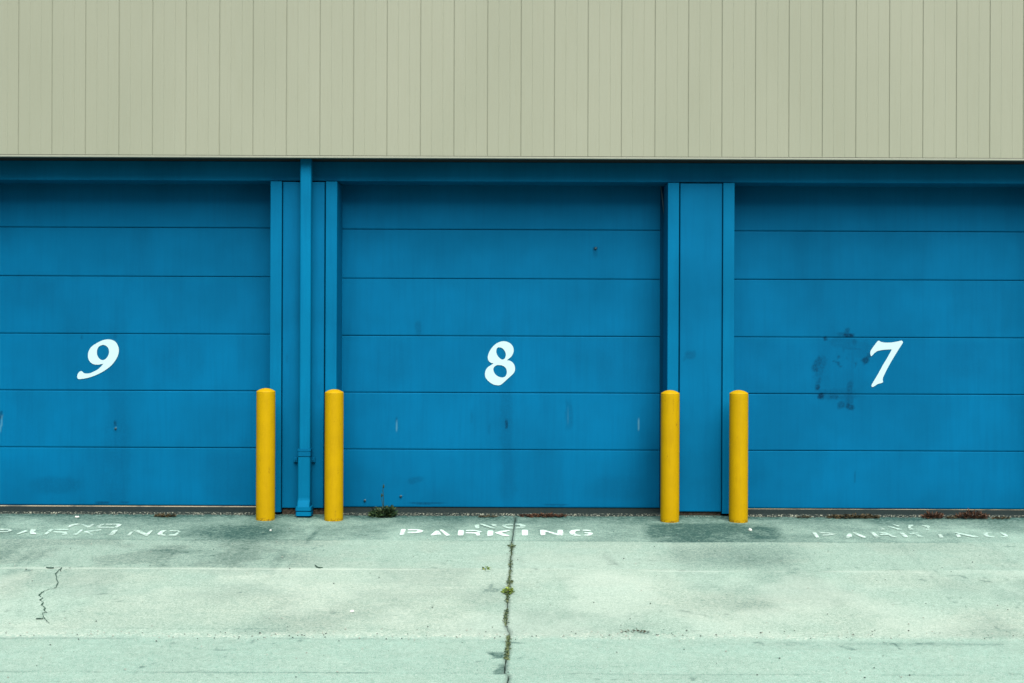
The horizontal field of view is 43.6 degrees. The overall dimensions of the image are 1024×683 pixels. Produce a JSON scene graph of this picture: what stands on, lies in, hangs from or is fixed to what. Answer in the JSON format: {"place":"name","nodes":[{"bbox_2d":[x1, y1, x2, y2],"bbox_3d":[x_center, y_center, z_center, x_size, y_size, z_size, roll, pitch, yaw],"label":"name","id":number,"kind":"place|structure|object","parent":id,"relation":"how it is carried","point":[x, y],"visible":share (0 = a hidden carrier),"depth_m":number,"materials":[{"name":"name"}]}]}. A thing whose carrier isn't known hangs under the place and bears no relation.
{"place":"outdoors","nodes":[
{"label":"outdoors","id":0,"kind":"place"},
{"bbox_2d":[0,512,1023,682],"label":"pavement","id":1,"kind":"structure","parent":0,"point":[779,575],"depth_m":8.81,"materials":[{"name":"concrete"}]},
{"bbox_2d":[36,567,61,621],"bbox_3d":[-3.248,1.756,8.955,0.118,0.077,1.712,0,0,-17],"label":"pavement crack","id":2,"kind":"object","parent":1,"relation":"on","point":[42,597],"visible":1,"depth_m":8.83,"materials":[{"name":"grey concrete"}]},
{"bbox_2d":[0,523,178,535],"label":"pavement marking","id":3,"kind":"object","parent":1,"relation":"on","point":[113,531],"visible":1,"depth_m":11.13,"materials":[{"name":"white paint"}]},
{"bbox_2d":[154,513,175,516],"bbox_3d":[-3.209,1.601,11.861,0.232,0.050,0.121,0,0,0],"label":"dry weed","id":4,"kind":"object","parent":1,"relation":"on","point":[166,515],"visible":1,"depth_m":11.86,"materials":[{"name":"brown plant"}]},
{"bbox_2d":[256,388,274,520],"bbox_3d":[-2.262,1.056,11.755,0.173,1.257,0.173,0,0,-17],"label":"bollard","id":5,"kind":"object","parent":1,"relation":"on","point":[265,454],"visible":0.96,"depth_m":11.68,"materials":[{"name":"yellow metal"}]},
{"bbox_2d":[324,389,343,521],"bbox_3d":[-1.634,1.063,11.755,0.173,1.249,0.173,0,0,-19],"label":"bollard","id":6,"kind":"object","parent":1,"relation":"on","point":[333,461],"visible":0.99,"depth_m":11.68,"materials":[{"name":"yellow metal"}]},
{"bbox_2d":[368,485,399,516],"bbox_3d":[-1.193,1.482,11.910,0.311,0.297,0.198,0,0,0],"label":"weed","id":7,"kind":"object","parent":1,"relation":"on","point":[386,510],"visible":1,"depth_m":11.89,"materials":[{"name":"green plant"}]},
{"bbox_2d":[400,524,592,535],"bbox_3d":[-0.137,1.659,11.285,1.679,0.026,0.558,0,0,0],"label":"pavement marking","id":8,"kind":"object","parent":1,"relation":"on","point":[489,533],"visible":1,"depth_m":11.17,"materials":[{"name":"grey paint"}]},
{"bbox_2d":[502,543,512,659],"bbox_3d":[-0.024,1.767,9.099,0.072,0.170,3.367,0,0,1],"label":"moss","id":9,"kind":"object","parent":1,"relation":"on","point":[506,654],"visible":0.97,"depth_m":8.35,"materials":[{"name":"green plant"}]},
{"bbox_2d":[500,587,514,593],"bbox_3d":[-0.030,1.752,9.024,0.109,0.038,0.159,0,0,0],"label":"joint weed","id":10,"kind":"object","parent":1,"relation":"on","point":[506,589],"visible":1,"depth_m":9.01,"materials":[{"name":"green plant"}]},
{"bbox_2d":[0,0,1023,517],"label":"warehouse","id":11,"kind":"structure","parent":1,"relation":"on","point":[498,256],"depth_m":12.38,"materials":[{"name":"paint"}]},
{"bbox_2d":[0,184,270,506],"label":"garage door","id":12,"kind":"structure","parent":11,"relation":"in","point":[135,318],"depth_m":12.38,"materials":[{"name":"blue paint"}]},
{"bbox_2d":[342,185,663,507],"bbox_3d":[-0.070,0.001,12.377,3.188,3.252,0.118,0,0,0],"label":"garage door","id":13,"kind":"structure","parent":11,"relation":"in","point":[502,346],"depth_m":12.38,"materials":[{"name":"blue paint"}]},
{"bbox_2d":[734,187,1023,509],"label":"garage door","id":14,"kind":"structure","parent":11,"relation":"in","point":[879,331],"depth_m":12.38,"materials":[{"name":"blue paint"}]},
{"bbox_2d":[0,513,1023,680],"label":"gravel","id":15,"kind":"structure","parent":1,"relation":"on","point":[447,560],"depth_m":10.05,"materials":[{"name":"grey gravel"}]},
{"bbox_2d":[518,512,566,517],"bbox_3d":[0.289,1.609,11.933,0.477,0.054,0.130,0,0,0],"label":"dry weed","id":16,"kind":"object","parent":1,"relation":"on","point":[551,514],"visible":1,"depth_m":11.93,"materials":[{"name":"brown plant"}]},
{"bbox_2d":[660,390,679,522],"bbox_3d":[1.451,1.073,11.755,0.173,1.253,0.173,0,0,2],"label":"bollard","id":17,"kind":"object","parent":1,"relation":"on","point":[669,465],"visible":0.98,"depth_m":11.68,"materials":[{"name":"yellow metal"}]},
{"bbox_2d":[729,390,747,522],"bbox_3d":[2.081,1.074,11.755,0.173,1.256,0.173,0,0,18],"label":"bollard","id":18,"kind":"object","parent":1,"relation":"on","point":[738,456],"visible":1,"depth_m":11.68,"materials":[{"name":"yellow metal"}]},
{"bbox_2d":[826,513,879,518],"bbox_3d":[3.170,1.621,11.927,0.545,0.053,0.129,0,0,0],"label":"dry weed","id":19,"kind":"object","parent":1,"relation":"on","point":[864,516],"visible":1,"depth_m":11.91,"materials":[{"name":"brown plant"}]},
{"bbox_2d":[813,524,1007,537],"bbox_3d":[3.464,1.672,11.296,1.703,0.031,0.664,0,0,0],"label":"pavement marking","id":20,"kind":"object","parent":1,"relation":"on","point":[905,535],"visible":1,"depth_m":11.13,"materials":[{"name":"white paint"}]},
{"bbox_2d":[921,510,943,518],"bbox_3d":[3.918,1.606,11.921,0.248,0.084,0.133,0,0,0],"label":"dry weed","id":21,"kind":"object","parent":1,"relation":"on","point":[927,515],"visible":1,"depth_m":11.91,"materials":[{"name":"brown plant"}]},
{"bbox_2d":[953,508,989,518],"bbox_3d":[4.279,1.600,11.921,0.364,0.099,0.162,0,0,0],"label":"dry weed","id":22,"kind":"object","parent":1,"relation":"on","point":[970,513],"visible":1,"depth_m":11.91,"materials":[{"name":"brown plant"}]},
{"bbox_2d":[992,516,1009,519],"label":"dry weed","id":23,"kind":"object","parent":1,"relation":"on","point":[1003,517],"visible":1,"depth_m":11.90,"materials":[{"name":"brown plant"}]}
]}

